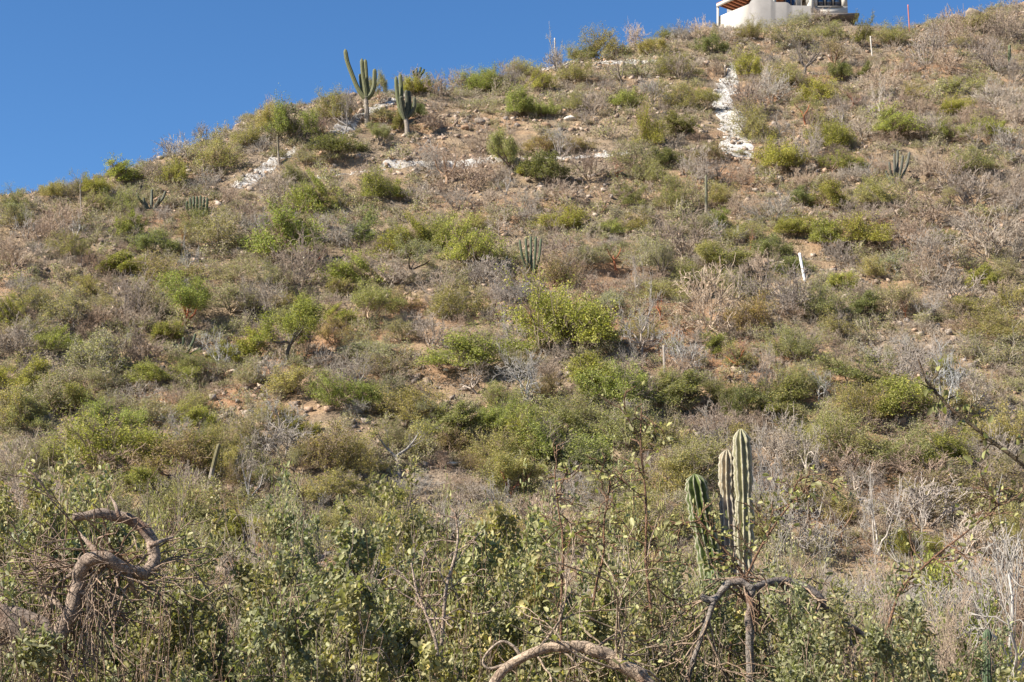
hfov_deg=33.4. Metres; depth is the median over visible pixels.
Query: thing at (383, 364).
leafy shrub
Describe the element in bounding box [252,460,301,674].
slender shrub
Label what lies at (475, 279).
gnarled tree
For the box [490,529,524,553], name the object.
leafy shrub
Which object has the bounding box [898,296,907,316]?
gnarled tree
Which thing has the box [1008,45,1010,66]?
pole cactus
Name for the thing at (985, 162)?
leafy shrub
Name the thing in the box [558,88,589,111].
leafy shrub
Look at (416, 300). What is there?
leafy shrub
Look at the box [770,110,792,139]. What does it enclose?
bare tree
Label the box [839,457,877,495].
bare tree
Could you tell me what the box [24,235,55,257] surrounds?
bare shrub
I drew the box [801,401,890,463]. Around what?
leafy shrub
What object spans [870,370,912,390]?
leafy shrub
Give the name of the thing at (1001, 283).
bare shrub
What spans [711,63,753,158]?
gravel path
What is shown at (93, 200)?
leafy shrub
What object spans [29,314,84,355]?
leafy shrub
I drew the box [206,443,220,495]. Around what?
pole cactus
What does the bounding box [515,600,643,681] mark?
thicket shrub
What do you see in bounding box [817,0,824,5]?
window
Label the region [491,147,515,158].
leafy shrub
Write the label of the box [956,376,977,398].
bare shrub
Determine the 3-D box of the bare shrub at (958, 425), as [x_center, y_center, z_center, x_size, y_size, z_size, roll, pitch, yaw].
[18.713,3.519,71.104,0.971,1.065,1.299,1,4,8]
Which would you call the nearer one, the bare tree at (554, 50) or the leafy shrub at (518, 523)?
the leafy shrub at (518, 523)
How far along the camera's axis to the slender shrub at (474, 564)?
9.41 m
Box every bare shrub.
[0,228,41,270]
[0,233,15,248]
[0,312,57,364]
[0,337,11,354]
[0,428,41,484]
[0,459,63,642]
[2,271,44,295]
[2,470,59,519]
[9,207,71,245]
[17,308,38,325]
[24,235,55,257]
[33,195,98,234]
[52,480,69,503]
[53,444,144,492]
[63,178,79,196]
[74,316,113,340]
[75,248,108,274]
[79,299,117,338]
[94,377,169,408]
[96,267,123,290]
[105,308,141,337]
[105,317,167,366]
[107,259,155,324]
[116,239,138,251]
[124,205,145,219]
[130,154,167,178]
[147,514,164,534]
[151,131,195,161]
[151,204,173,222]
[160,276,190,298]
[160,516,183,533]
[166,381,198,403]
[166,461,206,493]
[182,165,223,193]
[186,122,212,144]
[195,380,223,396]
[199,466,313,652]
[214,478,242,500]
[216,180,241,203]
[228,276,269,314]
[232,195,264,224]
[238,275,291,322]
[243,420,319,458]
[245,132,271,153]
[245,164,297,206]
[250,314,267,331]
[253,354,289,381]
[258,95,290,117]
[259,320,279,341]
[260,482,283,495]
[267,333,296,348]
[269,224,341,292]
[296,336,316,354]
[297,456,316,471]
[300,339,340,370]
[311,210,371,248]
[312,113,343,129]
[322,290,351,308]
[326,351,364,386]
[335,86,371,124]
[340,397,371,416]
[343,469,361,485]
[344,244,374,265]
[348,517,375,533]
[349,163,384,181]
[354,301,386,318]
[358,233,384,253]
[358,247,429,289]
[368,119,398,138]
[369,349,418,387]
[388,467,447,497]
[391,64,426,92]
[391,308,417,323]
[395,140,449,175]
[398,179,442,202]
[405,379,433,395]
[406,308,460,349]
[415,109,449,131]
[416,494,473,535]
[420,289,434,306]
[422,70,459,98]
[425,97,448,112]
[426,449,454,473]
[427,350,449,368]
[428,176,453,197]
[430,146,502,191]
[436,466,486,494]
[438,181,478,210]
[443,67,471,91]
[443,307,469,326]
[449,478,494,511]
[456,186,509,210]
[458,122,515,154]
[458,251,515,284]
[478,297,505,329]
[481,285,500,298]
[486,162,514,182]
[486,266,546,304]
[487,501,588,631]
[488,283,522,310]
[491,326,519,347]
[495,60,519,84]
[500,56,528,73]
[502,183,544,210]
[514,489,588,550]
[516,201,542,222]
[518,491,551,512]
[528,217,583,267]
[531,353,565,379]
[536,338,571,368]
[536,460,593,507]
[540,177,588,203]
[541,48,580,72]
[546,519,639,676]
[564,379,596,398]
[565,259,586,277]
[565,271,631,296]
[566,141,611,180]
[575,78,616,116]
[585,489,617,507]
[596,75,620,93]
[597,234,621,249]
[611,81,640,95]
[612,340,641,365]
[615,430,639,448]
[616,267,654,297]
[622,20,648,46]
[623,335,655,350]
[626,102,652,119]
[635,203,724,259]
[637,78,657,94]
[637,450,652,464]
[638,265,666,282]
[644,444,689,472]
[657,348,698,377]
[665,47,698,78]
[668,18,700,40]
[669,252,740,340]
[675,143,732,186]
[676,400,762,441]
[683,129,708,144]
[684,178,702,196]
[684,253,710,268]
[686,16,714,38]
[687,321,711,344]
[697,392,720,413]
[699,425,729,449]
[706,59,730,76]
[713,24,747,42]
[713,313,752,339]
[714,67,780,119]
[724,161,753,189]
[724,186,765,219]
[727,408,753,430]
[736,187,796,223]
[736,259,854,325]
[739,245,783,284]
[740,356,789,395]
[743,408,776,432]
[745,404,832,472]
[747,60,777,92]
[750,65,798,104]
[751,460,855,558]
[752,449,772,469]
[752,463,805,494]
[758,347,790,380]
[761,51,781,66]
[774,299,813,318]
[775,539,797,555]
[778,165,820,186]
[786,457,832,477]
[787,119,825,169]
[798,109,818,124]
[798,328,829,347]
[802,561,918,657]
[808,6,839,24]
[809,346,834,358]
[816,567,880,611]
[818,235,858,266]
[819,327,839,345]
[821,442,885,478]
[823,212,840,224]
[824,140,852,156]
[827,91,849,110]
[828,341,855,360]
[830,305,852,318]
[831,193,869,222]
[836,37,861,56]
[836,161,868,181]
[837,279,872,308]
[838,541,961,606]
[839,113,881,142]
[841,480,863,493]
[842,564,943,679]
[847,567,982,681]
[849,527,964,649]
[850,94,874,108]
[855,339,910,366]
[855,512,903,536]
[857,59,910,93]
[858,201,895,223]
[858,405,897,433]
[860,473,883,493]
[862,472,985,526]
[867,464,888,482]
[869,452,898,470]
[869,499,1023,679]
[870,157,892,176]
[872,130,910,144]
[873,490,895,508]
[876,189,988,228]
[881,439,960,499]
[884,333,950,383]
[885,15,953,71]
[887,540,1021,669]
[890,174,916,190]
[891,87,913,107]
[891,217,931,243]
[895,243,956,289]
[896,216,971,264]
[896,220,918,231]
[898,58,918,75]
[898,87,954,116]
[903,295,930,314]
[904,140,974,188]
[906,104,948,142]
[910,334,946,355]
[911,501,1015,559]
[919,253,991,298]
[920,5,993,47]
[920,395,957,432]
[921,176,948,197]
[921,288,951,309]
[923,509,1023,624]
[925,346,951,365]
[929,153,1023,207]
[930,46,976,74]
[939,329,968,352]
[942,211,973,227]
[943,311,981,330]
[944,192,1023,257]
[945,461,972,482]
[951,415,970,434]
[952,526,1023,681]
[953,102,983,124]
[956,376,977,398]
[957,32,1020,72]
[957,506,993,525]
[958,73,1023,111]
[959,435,982,457]
[968,95,997,120]
[969,419,1023,481]
[974,456,1000,477]
[977,395,993,411]
[978,293,1000,305]
[981,0,1023,43]
[986,123,1023,161]
[986,276,1014,295]
[989,361,1022,380]
[990,154,1023,209]
[991,388,1022,413]
[993,50,1023,83]
[993,90,1023,125]
[993,223,1023,263]
[1010,424,1023,447]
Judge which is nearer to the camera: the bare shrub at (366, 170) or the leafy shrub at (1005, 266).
the leafy shrub at (1005, 266)
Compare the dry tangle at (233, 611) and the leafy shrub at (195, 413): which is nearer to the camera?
the dry tangle at (233, 611)
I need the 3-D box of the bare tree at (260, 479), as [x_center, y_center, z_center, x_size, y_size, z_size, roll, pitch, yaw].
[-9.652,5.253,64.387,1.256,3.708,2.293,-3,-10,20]
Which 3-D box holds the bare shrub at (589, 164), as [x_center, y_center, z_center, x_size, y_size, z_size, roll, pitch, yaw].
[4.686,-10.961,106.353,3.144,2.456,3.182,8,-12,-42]
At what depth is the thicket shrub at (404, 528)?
11.89 m
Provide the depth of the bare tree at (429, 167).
107.34 m
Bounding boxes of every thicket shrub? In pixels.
[0,442,138,680]
[0,469,113,677]
[0,489,92,668]
[0,516,133,681]
[0,517,232,681]
[0,561,68,681]
[5,478,234,681]
[40,548,240,681]
[50,447,177,640]
[58,463,233,670]
[88,476,242,661]
[114,506,305,681]
[129,522,296,681]
[162,535,369,681]
[207,505,348,681]
[208,461,334,668]
[208,511,423,681]
[233,547,409,681]
[246,472,424,680]
[264,587,462,681]
[283,495,452,681]
[283,520,450,681]
[287,504,387,653]
[329,575,467,681]
[367,455,467,643]
[375,500,525,681]
[406,549,549,681]
[423,513,548,653]
[424,520,566,681]
[450,577,641,681]
[460,502,562,679]
[460,547,580,681]
[480,557,633,681]
[493,553,626,680]
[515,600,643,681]
[515,600,646,681]
[535,501,637,675]
[547,541,635,639]
[563,551,712,681]
[565,597,693,681]
[614,541,703,681]
[618,562,719,679]
[635,590,775,681]
[656,540,714,674]
[660,558,775,681]
[665,572,891,681]
[676,567,864,681]
[716,576,865,678]
[717,563,800,665]
[718,600,842,681]
[738,602,853,681]
[760,579,827,668]
[761,587,902,681]
[772,636,901,681]
[813,581,999,681]
[816,577,929,680]
[827,601,942,681]
[829,562,936,681]
[841,606,961,681]
[858,605,987,681]
[859,616,982,681]
[888,603,1001,681]
[932,604,1016,681]
[994,661,1023,681]
[1008,669,1023,681]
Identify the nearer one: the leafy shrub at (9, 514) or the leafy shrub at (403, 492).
the leafy shrub at (9, 514)
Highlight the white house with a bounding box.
[716,0,858,28]
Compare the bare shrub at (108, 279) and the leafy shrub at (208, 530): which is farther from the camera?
the bare shrub at (108, 279)
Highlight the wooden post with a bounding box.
[662,345,665,371]
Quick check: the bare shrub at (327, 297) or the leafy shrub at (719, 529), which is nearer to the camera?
the leafy shrub at (719, 529)
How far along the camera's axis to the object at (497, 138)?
106.92 m
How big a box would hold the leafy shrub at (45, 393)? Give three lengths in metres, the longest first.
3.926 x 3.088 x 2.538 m
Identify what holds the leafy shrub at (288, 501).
on the hillside
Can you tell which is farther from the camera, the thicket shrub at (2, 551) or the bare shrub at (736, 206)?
the bare shrub at (736, 206)
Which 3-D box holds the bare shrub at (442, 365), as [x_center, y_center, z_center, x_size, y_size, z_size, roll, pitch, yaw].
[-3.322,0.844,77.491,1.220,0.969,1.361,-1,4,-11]
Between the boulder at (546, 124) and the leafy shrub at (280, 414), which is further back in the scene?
the boulder at (546, 124)
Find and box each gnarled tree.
[5,201,33,229]
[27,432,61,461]
[58,228,81,255]
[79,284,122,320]
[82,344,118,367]
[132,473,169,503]
[152,266,216,329]
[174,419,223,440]
[175,225,191,245]
[249,288,326,359]
[264,394,282,424]
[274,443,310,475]
[304,289,341,313]
[305,246,331,265]
[311,118,329,136]
[332,95,350,133]
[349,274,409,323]
[350,415,445,472]
[357,255,388,275]
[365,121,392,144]
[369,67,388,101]
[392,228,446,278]
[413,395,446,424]
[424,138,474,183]
[431,270,460,290]
[453,359,489,393]
[468,262,485,283]
[481,446,552,496]
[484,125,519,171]
[521,295,543,337]
[545,468,588,491]
[551,136,576,159]
[560,229,581,249]
[577,106,594,124]
[595,183,613,212]
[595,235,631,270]
[606,51,628,87]
[609,153,633,178]
[629,372,660,403]
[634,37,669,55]
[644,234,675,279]
[649,113,666,129]
[649,292,663,319]
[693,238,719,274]
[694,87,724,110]
[697,155,729,180]
[714,379,742,412]
[717,334,750,366]
[748,226,754,247]
[781,330,810,365]
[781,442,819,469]
[787,34,829,73]
[787,89,823,124]
[815,493,866,545]
[818,36,857,63]
[823,146,840,171]
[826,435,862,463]
[828,307,845,336]
[842,89,861,107]
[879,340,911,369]
[891,236,916,256]
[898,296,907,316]
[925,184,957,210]
[925,459,969,488]
[948,32,971,49]
[990,264,1011,279]
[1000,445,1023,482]
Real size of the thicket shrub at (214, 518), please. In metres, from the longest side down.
4.620 x 1.606 x 1.438 m
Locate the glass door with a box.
[785,0,801,5]
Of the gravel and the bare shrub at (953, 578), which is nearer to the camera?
the bare shrub at (953, 578)
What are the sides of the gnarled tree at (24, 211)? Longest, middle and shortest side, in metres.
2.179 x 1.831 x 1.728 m
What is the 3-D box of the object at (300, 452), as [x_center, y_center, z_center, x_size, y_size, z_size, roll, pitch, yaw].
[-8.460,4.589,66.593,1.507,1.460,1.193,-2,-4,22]
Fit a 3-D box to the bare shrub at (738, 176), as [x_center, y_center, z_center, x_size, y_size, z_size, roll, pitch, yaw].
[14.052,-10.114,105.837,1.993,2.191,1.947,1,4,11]
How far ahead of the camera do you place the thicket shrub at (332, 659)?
7.35 m
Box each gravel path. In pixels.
[231,149,295,188]
[311,156,505,178]
[330,93,425,133]
[516,59,655,75]
[556,153,624,159]
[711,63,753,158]
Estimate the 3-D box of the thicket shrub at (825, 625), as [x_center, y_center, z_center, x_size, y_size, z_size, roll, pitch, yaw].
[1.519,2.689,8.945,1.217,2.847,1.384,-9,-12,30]
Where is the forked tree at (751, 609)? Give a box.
[604,520,893,681]
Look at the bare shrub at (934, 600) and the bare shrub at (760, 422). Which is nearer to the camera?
the bare shrub at (934, 600)
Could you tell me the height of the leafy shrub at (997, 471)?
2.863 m
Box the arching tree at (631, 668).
[482,512,684,681]
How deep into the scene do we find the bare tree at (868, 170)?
105.26 m
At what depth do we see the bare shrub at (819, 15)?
146.44 m
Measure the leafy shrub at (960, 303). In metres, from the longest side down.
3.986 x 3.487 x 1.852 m
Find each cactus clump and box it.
[136,189,165,209]
[163,333,201,355]
[186,195,208,216]
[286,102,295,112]
[413,67,424,77]
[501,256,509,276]
[519,236,541,281]
[885,150,910,184]
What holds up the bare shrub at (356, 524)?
on the hillside
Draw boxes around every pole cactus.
[80,184,81,213]
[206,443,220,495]
[277,136,279,165]
[705,175,707,213]
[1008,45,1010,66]
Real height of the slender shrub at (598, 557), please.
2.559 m
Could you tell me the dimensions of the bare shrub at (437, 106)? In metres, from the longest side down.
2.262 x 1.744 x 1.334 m
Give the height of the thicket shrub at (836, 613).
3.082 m
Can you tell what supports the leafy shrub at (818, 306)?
on the hillside
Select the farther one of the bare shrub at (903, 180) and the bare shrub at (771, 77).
the bare shrub at (771, 77)
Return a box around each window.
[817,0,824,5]
[825,0,832,5]
[833,0,841,5]
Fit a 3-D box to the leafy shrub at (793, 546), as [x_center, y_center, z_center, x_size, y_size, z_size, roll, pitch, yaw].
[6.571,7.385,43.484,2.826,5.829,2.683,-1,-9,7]
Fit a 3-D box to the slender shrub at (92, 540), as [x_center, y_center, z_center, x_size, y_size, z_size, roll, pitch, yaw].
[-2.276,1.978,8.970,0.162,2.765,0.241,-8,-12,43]
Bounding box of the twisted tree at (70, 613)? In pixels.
[0,467,245,681]
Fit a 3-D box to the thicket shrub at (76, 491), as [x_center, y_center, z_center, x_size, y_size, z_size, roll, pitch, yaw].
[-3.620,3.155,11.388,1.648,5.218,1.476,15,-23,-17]
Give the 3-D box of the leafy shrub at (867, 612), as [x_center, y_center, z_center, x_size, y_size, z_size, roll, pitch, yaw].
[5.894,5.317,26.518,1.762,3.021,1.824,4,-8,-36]
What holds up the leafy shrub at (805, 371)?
on the hillside
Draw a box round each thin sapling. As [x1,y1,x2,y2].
[373,542,491,681]
[417,492,487,677]
[530,428,595,675]
[550,445,650,678]
[595,380,703,676]
[654,492,782,676]
[708,464,852,677]
[873,462,1023,681]
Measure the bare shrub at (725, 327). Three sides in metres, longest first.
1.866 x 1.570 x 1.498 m
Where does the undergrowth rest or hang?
on the hillside
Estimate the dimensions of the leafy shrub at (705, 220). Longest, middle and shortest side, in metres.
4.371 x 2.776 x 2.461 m
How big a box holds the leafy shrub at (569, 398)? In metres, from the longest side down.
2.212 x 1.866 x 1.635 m
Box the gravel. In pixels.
[232,59,753,187]
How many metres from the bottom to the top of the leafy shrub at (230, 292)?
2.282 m
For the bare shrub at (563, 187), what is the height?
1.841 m
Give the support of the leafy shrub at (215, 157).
on the hillside
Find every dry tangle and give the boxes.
[0,518,169,681]
[0,580,54,681]
[5,614,63,681]
[62,574,110,681]
[80,570,179,681]
[140,565,229,681]
[145,613,258,681]
[210,559,293,680]
[268,636,358,681]
[320,575,433,680]
[415,594,536,681]
[468,575,592,681]
[566,616,712,681]
[653,603,736,681]
[705,616,856,681]
[820,624,843,681]
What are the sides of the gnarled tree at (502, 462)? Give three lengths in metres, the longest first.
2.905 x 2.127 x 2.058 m
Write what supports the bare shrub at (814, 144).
on the hillside
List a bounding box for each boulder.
[461,125,469,129]
[474,118,485,123]
[541,122,550,127]
[564,115,575,120]
[965,8,982,18]
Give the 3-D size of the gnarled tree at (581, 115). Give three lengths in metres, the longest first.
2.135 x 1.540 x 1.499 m
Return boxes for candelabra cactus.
[344,49,376,126]
[394,74,415,137]
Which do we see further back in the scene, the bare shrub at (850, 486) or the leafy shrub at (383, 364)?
the leafy shrub at (383, 364)
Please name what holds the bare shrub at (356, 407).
on the hillside
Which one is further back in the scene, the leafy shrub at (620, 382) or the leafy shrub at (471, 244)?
the leafy shrub at (471, 244)
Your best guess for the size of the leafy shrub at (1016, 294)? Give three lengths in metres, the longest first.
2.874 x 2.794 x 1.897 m
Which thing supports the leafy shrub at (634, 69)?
on the hillside
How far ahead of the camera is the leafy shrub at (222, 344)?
79.85 m
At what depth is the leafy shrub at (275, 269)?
88.37 m
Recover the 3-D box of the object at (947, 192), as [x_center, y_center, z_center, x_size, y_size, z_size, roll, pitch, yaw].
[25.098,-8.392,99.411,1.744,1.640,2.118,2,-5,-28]
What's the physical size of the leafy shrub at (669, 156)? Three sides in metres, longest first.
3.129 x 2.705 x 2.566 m
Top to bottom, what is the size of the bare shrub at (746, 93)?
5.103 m
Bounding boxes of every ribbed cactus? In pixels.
[684,429,754,654]
[982,629,991,681]
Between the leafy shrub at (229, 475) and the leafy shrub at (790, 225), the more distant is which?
the leafy shrub at (790, 225)
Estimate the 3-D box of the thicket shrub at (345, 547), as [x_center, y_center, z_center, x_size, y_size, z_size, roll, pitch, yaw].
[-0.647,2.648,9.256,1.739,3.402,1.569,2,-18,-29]
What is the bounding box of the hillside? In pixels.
[0,1,1023,675]
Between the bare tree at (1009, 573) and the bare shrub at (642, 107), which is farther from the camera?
the bare shrub at (642, 107)
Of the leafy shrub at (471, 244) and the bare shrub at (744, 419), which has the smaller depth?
the bare shrub at (744, 419)
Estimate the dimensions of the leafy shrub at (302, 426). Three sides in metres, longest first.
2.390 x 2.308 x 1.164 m
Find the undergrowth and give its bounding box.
[0,0,1023,641]
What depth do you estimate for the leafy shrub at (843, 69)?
128.64 m
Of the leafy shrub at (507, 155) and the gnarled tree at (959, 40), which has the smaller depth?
the leafy shrub at (507, 155)
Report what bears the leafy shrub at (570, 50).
on the hillside
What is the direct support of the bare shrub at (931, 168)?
on the hillside
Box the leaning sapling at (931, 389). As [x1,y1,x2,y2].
[910,359,1023,467]
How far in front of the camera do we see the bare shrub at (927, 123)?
111.37 m
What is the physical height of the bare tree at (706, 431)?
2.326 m
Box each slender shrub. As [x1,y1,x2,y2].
[35,430,69,676]
[62,465,107,681]
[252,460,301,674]
[423,490,503,681]
[424,465,461,677]
[498,490,542,681]
[519,450,566,676]
[588,490,636,677]
[607,435,639,681]
[616,397,666,680]
[664,512,706,680]
[759,525,802,670]
[779,561,837,657]
[846,571,878,681]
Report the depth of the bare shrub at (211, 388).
75.92 m
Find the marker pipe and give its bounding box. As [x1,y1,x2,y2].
[798,253,805,280]
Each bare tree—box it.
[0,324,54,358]
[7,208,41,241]
[55,211,86,242]
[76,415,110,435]
[121,208,153,241]
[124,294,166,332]
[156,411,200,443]
[172,225,204,269]
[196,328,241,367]
[231,430,271,498]
[235,204,274,238]
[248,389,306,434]
[303,477,349,514]
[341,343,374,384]
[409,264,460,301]
[412,154,441,176]
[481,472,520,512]
[483,206,510,235]
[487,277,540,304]
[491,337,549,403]
[492,167,516,198]
[492,305,527,342]
[540,21,566,67]
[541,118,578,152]
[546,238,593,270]
[574,452,610,482]
[609,392,647,438]
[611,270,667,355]
[629,245,647,291]
[634,69,669,105]
[644,445,677,481]
[656,323,710,375]
[694,395,729,449]
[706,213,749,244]
[722,260,750,295]
[750,416,789,516]
[751,339,780,379]
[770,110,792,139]
[775,62,805,88]
[786,401,826,476]
[808,366,835,401]
[821,96,854,125]
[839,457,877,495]
[853,153,884,183]
[855,460,914,557]
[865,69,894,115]
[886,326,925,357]
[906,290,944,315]
[926,335,969,419]
[927,246,948,267]
[928,408,954,435]
[948,473,1023,681]
[954,116,990,150]
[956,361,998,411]
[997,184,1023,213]
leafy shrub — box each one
[0,181,38,212]
[0,199,44,227]
[0,290,27,326]
[0,322,12,341]
[0,341,58,390]
[0,369,76,415]
[0,381,40,425]
[0,386,56,428]
[0,420,89,470]
[0,499,31,533]
[1,278,68,314]
[10,458,140,516]
[12,313,42,339]
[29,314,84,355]
[35,177,73,200]
[37,375,102,414]
[39,278,117,334]
[40,402,181,473]
[41,228,97,258]
[41,317,142,378]
[53,444,124,558]
[60,273,104,295]
[61,390,153,434]
[67,167,114,195]
[72,358,110,394]
[81,186,113,212]
[81,381,124,411]
[91,246,150,274]
[96,185,153,214]
[98,486,156,528]
[101,152,144,186]
[107,204,150,241]
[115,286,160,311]
[117,388,185,424]
[117,464,169,496]
[118,355,205,385]
[120,422,219,475]
[124,247,212,288]
[125,224,182,252]
[130,441,227,629]
[136,473,237,526]
[146,316,187,342]
[153,154,195,186]
[164,346,229,372]
[167,388,223,415]
[171,429,224,465]
[172,201,233,237]
[175,399,228,431]
[176,203,252,250]
[183,418,250,455]
[184,130,247,171]
[187,516,223,537]
[199,250,266,286]
[199,529,238,551]
[200,274,263,312]
[204,444,248,479]
[206,337,242,367]
[209,403,277,446]
[216,507,264,540]
[221,459,261,487]
[222,485,274,515]
[224,352,271,390]
[229,115,264,148]
[231,318,273,366]
[236,175,330,263]
[239,462,295,486]
[240,486,330,530]
[245,514,270,544]
[252,256,295,287]
[253,95,286,130]
[255,397,294,422]
[255,459,354,630]
[257,537,298,555]
[259,83,321,145]
[261,364,321,394]
[268,290,304,311]
[272,304,297,322]
[278,157,303,179]
[278,413,379,478]
[279,163,344,214]
[283,415,324,440]
[287,146,329,164]
[294,185,349,212]
[295,463,369,506]
[301,365,388,409]
[304,128,371,154]
[304,241,395,289]
[308,81,353,121]
[311,309,354,345]
[315,492,380,534]
[321,275,359,298]
[321,302,361,324]
[321,524,345,548]
[324,433,389,481]
[333,200,403,248]
[333,327,412,363]
[335,326,379,351]
[345,468,396,499]
[346,157,415,208]
[347,347,424,377]
[351,490,440,531]
[356,461,426,628]
[361,520,406,561]
[364,377,453,424]
[367,203,448,258]
[368,98,398,124]
[371,483,419,506]
[375,369,407,397]
[377,310,425,345]
[377,527,418,552]
[378,414,414,447]
[380,283,424,313]
[385,109,404,131]
[403,69,448,94]
[404,420,484,455]
[411,101,430,118]
[411,313,540,377]
[411,489,495,631]
[412,205,468,249]
[414,530,449,554]
[419,396,476,441]
[420,277,493,322]
[431,205,518,271]
[448,208,493,227]
[450,64,497,83]
[452,447,494,474]
[460,422,543,468]
[460,497,528,545]
[462,60,511,92]
[466,383,538,443]
[466,452,552,497]
[475,379,518,404]
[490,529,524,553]
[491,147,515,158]
[492,399,622,475]
[493,260,628,352]
[494,395,565,464]
[495,78,540,119]
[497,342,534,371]
[505,55,542,74]
[506,84,536,115]
[507,383,600,438]
[514,161,538,174]
[516,244,584,287]
[517,145,579,184]
[518,58,562,95]
[518,130,561,153]
[524,285,578,316]
[530,201,600,230]
[532,371,561,403]
[533,96,563,116]
[546,134,596,149]
[551,50,598,84]
[554,389,592,414]
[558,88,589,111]
[558,432,639,477]
[561,343,614,385]
[561,492,622,556]
[562,41,593,60]
[565,302,619,342]
[568,232,611,274]
[568,352,664,407]
[572,445,646,497]
[575,20,631,58]
[575,44,598,58]
[577,396,665,451]
[593,286,630,310]
[594,213,631,235]
[598,394,664,437]
[600,499,689,647]
[601,478,691,543]
[605,131,668,168]
[605,207,655,230]
[605,518,650,550]
[606,83,651,108]
[610,180,653,211]
[615,48,671,77]
[619,226,674,274]
[621,314,667,339]
[623,414,689,457]
[624,276,691,302]
[628,96,666,148]
[631,155,670,184]
[634,447,714,500]
[641,365,709,412]
[645,364,681,389]
[646,164,698,214]
[648,73,706,110]
[649,25,673,38]
[649,144,685,166]
[652,46,704,78]
[653,423,759,484]
[659,108,702,138]
[659,259,715,293]
[661,542,713,678]
[665,203,728,235]
[677,491,735,527]
[685,493,780,550]
[685,517,721,550]
[686,214,771,245]
[687,138,728,163]
[691,263,759,291]
[693,28,731,52]
[695,238,756,268]
[697,178,740,212]
[699,327,735,358]
[700,377,746,401]
[701,204,732,229]
[714,287,778,340]
[714,333,760,370]
[716,380,781,418]
[726,412,762,444]
[727,94,780,140]
[730,40,770,79]
[732,13,768,39]
[741,371,811,425]
[742,128,811,172]
[750,229,795,256]
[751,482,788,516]
[754,520,797,664]
[755,319,838,365]
[755,516,802,656]
[760,56,815,86]
[761,12,815,48]
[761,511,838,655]
[766,392,811,427]
[767,255,820,274]
[768,356,826,399]
[769,206,817,237]
[769,397,842,446]
[779,452,850,521]
[786,7,818,25]
[788,275,854,322]
[789,182,825,206]
[794,70,846,103]
[799,105,859,150]
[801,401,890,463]
[803,564,857,672]
[806,178,850,209]
[806,212,848,253]
[809,14,850,39]
[811,344,856,376]
[816,345,896,384]
[817,144,871,172]
[817,308,858,335]
[820,562,885,610]
[821,493,859,524]
[824,267,862,292]
[825,60,856,79]
[826,203,895,253]
[829,373,902,428]
[829,545,898,654]
[839,289,881,317]
[844,170,907,208]
[844,585,921,679]
[849,9,874,48]
[853,412,951,473]
[855,61,872,76]
[855,252,890,277]
[857,243,927,276]
[858,98,938,142]
[859,262,926,324]
[863,372,953,418]
[866,16,917,44]
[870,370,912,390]
[876,517,944,559]
[880,538,968,643]
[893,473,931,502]
[899,75,933,98]
[899,450,1023,516]
[911,423,980,470]
[925,113,975,144]
[928,225,964,243]
[928,346,960,383]
[930,580,1023,681]
[934,69,987,96]
[934,89,978,115]
[938,292,1015,328]
[938,378,982,420]
[941,557,1023,674]
[942,140,1012,172]
[948,390,1023,449]
[952,308,1023,343]
[952,320,1023,371]
[957,2,1004,32]
[961,258,1005,290]
[962,490,1023,549]
[969,108,1013,142]
[984,283,1023,308]
[987,253,1022,285]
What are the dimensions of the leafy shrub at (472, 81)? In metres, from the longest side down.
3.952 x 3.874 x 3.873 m
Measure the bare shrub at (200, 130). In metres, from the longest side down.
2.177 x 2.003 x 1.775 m
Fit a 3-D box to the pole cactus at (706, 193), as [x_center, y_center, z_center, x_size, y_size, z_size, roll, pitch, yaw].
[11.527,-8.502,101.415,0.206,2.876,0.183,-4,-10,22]
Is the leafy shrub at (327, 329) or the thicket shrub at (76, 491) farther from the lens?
the leafy shrub at (327, 329)
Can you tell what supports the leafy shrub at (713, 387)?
on the hillside
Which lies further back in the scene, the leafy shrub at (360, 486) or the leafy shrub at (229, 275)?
the leafy shrub at (229, 275)
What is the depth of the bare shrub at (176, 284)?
87.14 m
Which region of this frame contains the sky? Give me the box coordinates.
[0,0,1023,194]
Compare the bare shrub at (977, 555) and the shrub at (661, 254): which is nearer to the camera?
the bare shrub at (977, 555)
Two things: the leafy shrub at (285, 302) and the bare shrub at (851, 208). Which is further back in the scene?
the bare shrub at (851, 208)
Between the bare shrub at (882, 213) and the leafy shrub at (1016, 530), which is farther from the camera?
the bare shrub at (882, 213)
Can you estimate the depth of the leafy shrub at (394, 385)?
74.96 m
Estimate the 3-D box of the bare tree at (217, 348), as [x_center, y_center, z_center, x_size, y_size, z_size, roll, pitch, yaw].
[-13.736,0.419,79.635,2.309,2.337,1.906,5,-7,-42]
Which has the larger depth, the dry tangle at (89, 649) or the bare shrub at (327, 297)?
the bare shrub at (327, 297)
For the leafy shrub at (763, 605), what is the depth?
27.44 m
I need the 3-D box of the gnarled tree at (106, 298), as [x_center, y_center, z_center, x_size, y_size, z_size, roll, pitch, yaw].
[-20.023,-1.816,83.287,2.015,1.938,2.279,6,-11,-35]
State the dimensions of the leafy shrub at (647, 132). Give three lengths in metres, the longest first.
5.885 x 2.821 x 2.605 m
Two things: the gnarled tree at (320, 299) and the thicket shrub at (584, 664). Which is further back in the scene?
the gnarled tree at (320, 299)
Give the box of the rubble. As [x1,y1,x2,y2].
[0,9,1023,619]
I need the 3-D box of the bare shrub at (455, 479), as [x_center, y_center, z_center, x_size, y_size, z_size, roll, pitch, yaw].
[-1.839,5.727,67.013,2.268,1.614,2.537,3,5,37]

